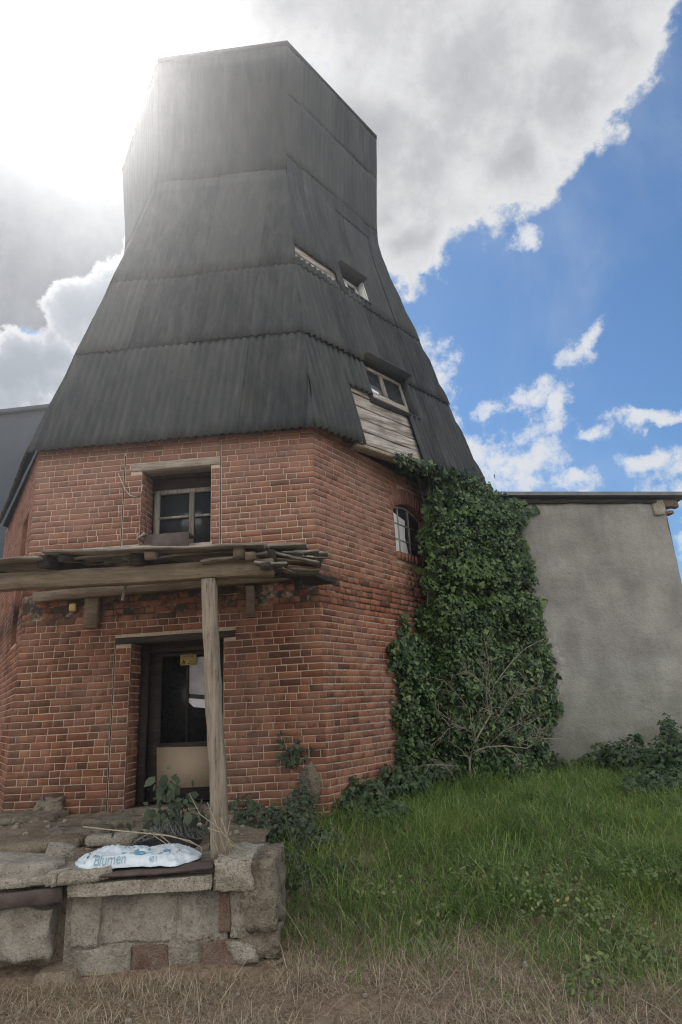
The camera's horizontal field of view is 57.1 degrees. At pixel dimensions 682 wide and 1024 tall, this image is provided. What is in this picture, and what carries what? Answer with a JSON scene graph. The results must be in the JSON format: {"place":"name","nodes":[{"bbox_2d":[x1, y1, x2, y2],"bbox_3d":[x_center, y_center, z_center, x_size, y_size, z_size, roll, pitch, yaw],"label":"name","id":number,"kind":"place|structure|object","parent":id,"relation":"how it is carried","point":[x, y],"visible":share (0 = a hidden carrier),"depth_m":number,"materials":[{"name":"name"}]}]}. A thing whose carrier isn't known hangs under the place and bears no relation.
{"place":"outdoors","nodes":[
{"label":"outdoors","id":0,"kind":"place"},
{"bbox_2d":[0,785,681,1023],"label":"ground","id":1,"kind":"structure","parent":0,"point":[15,976],"depth_m":3.69,"materials":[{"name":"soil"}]},
{"bbox_2d":[0,404,48,557],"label":"barn","id":2,"kind":"structure","parent":1,"relation":"on","point":[18,426],"depth_m":16.43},
{"bbox_2d":[0,809,286,985],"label":"stone terrace","id":3,"kind":"structure","parent":1,"relation":"on","point":[204,908],"depth_m":4.03,"materials":[{"name":"stone"}]},
{"bbox_2d":[0,850,65,876],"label":"concrete slab","id":4,"kind":"structure","parent":3,"relation":"on","point":[17,862],"depth_m":4.30,"materials":[{"name":"grey concrete"}]},
{"bbox_2d":[0,810,69,825],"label":"concrete slab","id":5,"kind":"structure","parent":3,"relation":"on","point":[12,818],"depth_m":6.53,"materials":[{"name":"grey concrete"}]},
{"bbox_2d":[0,833,82,852],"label":"concrete slab","id":6,"kind":"structure","parent":3,"relation":"on","point":[37,844],"depth_m":5.07,"materials":[{"name":"grey concrete"}]},
{"bbox_2d":[33,796,64,810],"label":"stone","id":7,"kind":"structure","parent":3,"relation":"on","point":[49,804],"depth_m":6.85,"materials":[{"name":"grey stone"}]},
{"bbox_2d":[45,842,75,860],"bbox_3d":[-2.053,2.496,4.577,0.208,0.148,0.179,8,-20,-31],"label":"rubble lump","id":8,"kind":"object","parent":3,"relation":"on","point":[68,850],"visible":0.64,"depth_m":4.54,"materials":[{"name":"stone"}]},
{"bbox_2d":[44,865,112,887],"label":"concrete slab","id":9,"kind":"structure","parent":3,"relation":"on","point":[74,874],"depth_m":4.00,"materials":[{"name":"grey concrete"}]},
{"bbox_2d":[50,824,115,840],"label":"concrete slab","id":10,"kind":"structure","parent":3,"relation":"on","point":[84,833],"depth_m":5.38,"materials":[{"name":"grey concrete"}]},
{"bbox_2d":[83,815,144,827],"bbox_3d":[-2.210,3.004,6.085,0.574,0.087,0.339,-7,-18,14],"label":"concrete slab","id":11,"kind":"object","parent":3,"relation":"on","point":[116,821],"depth_m":6.00,"materials":[{"name":"grey concrete"}]},
{"bbox_2d":[85,830,143,846],"bbox_3d":[-1.871,2.699,5.189,0.473,0.105,0.221,-3,-17,0],"label":"rubble lump","id":12,"kind":"object","parent":3,"relation":"on","point":[98,839],"visible":0.74,"depth_m":5.10,"materials":[{"name":"stone"}]},
{"bbox_2d":[2,812,256,858],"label":"straw litter","id":13,"kind":"object","parent":3,"relation":"on","point":[119,828],"visible":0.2,"depth_m":5.78,"materials":[{"name":"beige plant"}]},
{"bbox_2d":[75,843,201,868],"bbox_3d":[-1.383,2.359,4.335,0.825,0.122,0.599,-3,-17,0],"label":"plastic sack","id":14,"kind":"object","parent":3,"relation":"on","point":[166,855],"visible":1,"depth_m":4.17,"materials":[{"name":"white plastic"}]},
{"bbox_2d":[83,826,202,854],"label":"dry stalks","id":15,"kind":"object","parent":3,"relation":"on","point":[162,835],"visible":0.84,"depth_m":4.54,"materials":[{"name":"beige plant"}]},
{"bbox_2d":[111,765,209,849],"bbox_3d":[-1.389,2.430,5.142,0.932,0.673,0.490,-3,-17,0],"label":"nettle plant","id":16,"kind":"object","parent":3,"relation":"on","point":[170,791],"visible":0.74,"depth_m":5.07,"materials":[{"name":"green plant"}]},
{"bbox_2d":[125,821,208,848],"bbox_3d":[-1.287,2.428,4.681,0.602,0.214,0.286,0,-18,-10],"label":"wire netting","id":17,"kind":"object","parent":3,"relation":"on","point":[197,837],"visible":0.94,"depth_m":4.60,"materials":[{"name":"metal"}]},
{"bbox_2d":[0,542,336,859],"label":"canopy","id":18,"kind":"object","parent":3,"relation":"on","point":[93,576],"visible":1,"depth_m":4.84,"materials":[{"name":"brown wood"}]},
{"bbox_2d":[69,603,76,611],"bbox_3d":[-3.223,1.149,7.533,0.086,0.099,0.055,-3,-17,0],"label":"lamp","id":19,"kind":"object","parent":18,"relation":"hanging from","point":[72,607],"visible":1,"depth_m":7.51,"materials":[{"name":"yellow glass"}]},
{"bbox_2d":[137,532,300,550],"bbox_3d":[-1.425,0.448,7.431,1.976,0.519,0.352,-6,-18,8],"label":"metal flashing","id":20,"kind":"object","parent":18,"relation":"on","point":[175,539],"visible":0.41,"depth_m":7.46,"materials":[{"name":"grey metal"}]},
{"bbox_2d":[189,793,244,854],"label":"dry stalks","id":21,"kind":"object","parent":3,"relation":"on","point":[227,840],"visible":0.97,"depth_m":4.24,"materials":[{"name":"beige plant"}]},
{"bbox_2d":[0,40,484,824],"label":"windmill","id":22,"kind":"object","parent":1,"relation":"on","point":[250,362],"visible":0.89,"depth_m":8.29,"materials":[{"name":"brick"}]},
{"bbox_2d":[118,473,142,497],"bbox_3d":[-2.689,-0.342,7.977,0.340,0.356,0.012,-4,-17,4],"label":"loose cable","id":23,"kind":"object","parent":22,"relation":"attached to","point":[126,491],"visible":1,"depth_m":7.96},
{"bbox_2d":[153,476,210,542],"bbox_3d":[-2.032,0.033,8.251,0.885,0.995,0.080,-4,-17,4],"label":"window","id":24,"kind":"structure","parent":22,"relation":"in","point":[184,504],"depth_m":8.30,"materials":[{"name":"paint"}]},
{"bbox_2d":[146,650,223,801],"bbox_3d":[-1.834,2.522,7.457,0.934,1.675,0.070,-4,-17,3],"label":"door","id":25,"kind":"structure","parent":22,"relation":"in","point":[177,728],"depth_m":7.47,"materials":[{"name":"brown wood"}]},
{"bbox_2d":[180,654,196,665],"bbox_3d":[-1.868,1.807,7.661,0.205,0.128,0.006,-4,-17,4],"label":"warning sign","id":26,"kind":"object","parent":25,"relation":"attached to","point":[188,659],"visible":1,"depth_m":7.66,"materials":[{"name":"yellow plastic"}]},
{"bbox_2d":[276,730,313,780],"bbox_3d":[-0.500,2.635,6.802,0.416,0.535,0.149,-3,-17,0],"label":"wall seedling","id":27,"kind":"object","parent":22,"relation":"attached to","point":[292,754],"depth_m":6.78,"materials":[{"name":"green plant"}]},
{"bbox_2d":[343,278,358,293],"bbox_3d":[0.104,-3.845,10.891,0.178,0.570,0.613,-19,-23,42],"label":"window","id":28,"kind":"structure","parent":22,"relation":"in","point":[347,284],"depth_m":11.08,"materials":[{"name":"white paint"}]},
{"bbox_2d":[364,365,409,412],"bbox_3d":[0.690,-1.878,9.893,0.238,0.790,1.046,-19,-23,42],"label":"window","id":29,"kind":"structure","parent":22,"relation":"in","point":[381,384],"depth_m":10.03,"materials":[{"name":"paint"}]},
{"bbox_2d":[393,506,422,558],"bbox_3d":[0.995,0.329,9.720,0.040,0.849,1.028,-15,-21,32],"label":"window","id":30,"kind":"structure","parent":22,"relation":"in","point":[406,525],"depth_m":9.77,"materials":[{"name":"glass"}]},
{"bbox_2d":[386,452,564,790],"bbox_3d":[1.952,1.513,9.200,3.442,5.147,1.039,5,-19,-24],"label":"ivy","id":31,"kind":"object","parent":22,"relation":"attached to","point":[478,578],"visible":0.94,"depth_m":8.99,"materials":[{"name":"green plant"}]},
{"bbox_2d":[228,773,345,869],"bbox_3d":[-0.606,2.947,6.029,1.069,0.676,1.554,2,-18,-17],"label":"weed patch","id":32,"kind":"object","parent":1,"relation":"on","point":[278,827],"visible":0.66,"depth_m":5.88,"materials":[{"name":"green plant"}]},
{"bbox_2d":[0,810,635,1023],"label":"rubble crumbs","id":33,"kind":"object","parent":1,"relation":"on","point":[17,826],"visible":0.34,"depth_m":4.10,"materials":[{"name":"stone"}]},
{"bbox_2d":[285,850,369,900],"bbox_3d":[-0.138,2.938,5.128,0.839,0.272,0.458,12,-23,-39],"label":"weed patch","id":34,"kind":"object","parent":1,"relation":"on","point":[295,884],"visible":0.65,"depth_m":5.04,"materials":[{"name":"green plant"}]},
{"bbox_2d":[330,754,493,823],"bbox_3d":[1.070,3.321,7.687,1.154,0.608,3.198,-17,-22,38],"label":"ground ivy","id":35,"kind":"object","parent":1,"relation":"on","point":[390,786],"visible":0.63,"depth_m":7.32,"materials":[{"name":"green plant"}]},
{"bbox_2d":[269,741,681,1023],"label":"grass","id":36,"kind":"structure","parent":1,"relation":"on","point":[590,787],"depth_m":5.12,"materials":[{"name":"green plant"}]},
{"bbox_2d":[273,755,681,936],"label":"tall grass","id":37,"kind":"structure","parent":1,"relation":"on","point":[489,883],"depth_m":5.24,"materials":[{"name":"green plant"}]},
{"bbox_2d":[412,631,565,775],"bbox_3d":[1.813,2.416,7.946,2.038,1.749,0.460,-3,-17,0],"label":"dead shrub","id":38,"kind":"object","parent":1,"relation":"on","point":[481,730],"visible":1,"depth_m":7.83,"materials":[{"name":"wood"}]},
{"bbox_2d":[343,848,681,939],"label":"weed patch","id":39,"kind":"object","parent":1,"relation":"on","point":[609,915],"visible":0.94,"depth_m":4.37,"materials":[{"name":"green plant"}]},
{"bbox_2d":[422,492,681,767],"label":"outbuilding","id":40,"kind":"structure","parent":1,"relation":"on","point":[609,587],"depth_m":9.82,"materials":[{"name":"grey paint"}]},
{"bbox_2d":[548,751,566,772],"bbox_3d":[3.328,3.731,9.292,1.162,0.400,0.668,3,-18,-18],"label":"bush","id":41,"kind":"object","parent":1,"relation":"on","point":[556,758],"visible":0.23,"depth_m":9.04,"materials":[{"name":"green plant"}]},
{"bbox_2d":[551,920,681,1006],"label":"weed patch","id":42,"kind":"object","parent":1,"relation":"on","point":[634,933],"visible":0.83,"depth_m":3.57,"materials":[{"name":"green plant"}]},
{"bbox_2d":[571,713,681,801],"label":"bramble bush","id":43,"kind":"object","parent":1,"relation":"on","point":[670,747],"visible":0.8,"depth_m":7.81,"materials":[{"name":"green plant"}]},
{"bbox_2d":[0,0,681,582],"label":"sky","id":44,"kind":"structure","parent":0,"point":[529,152],"materials":[{"name":"blue"}]}
]}

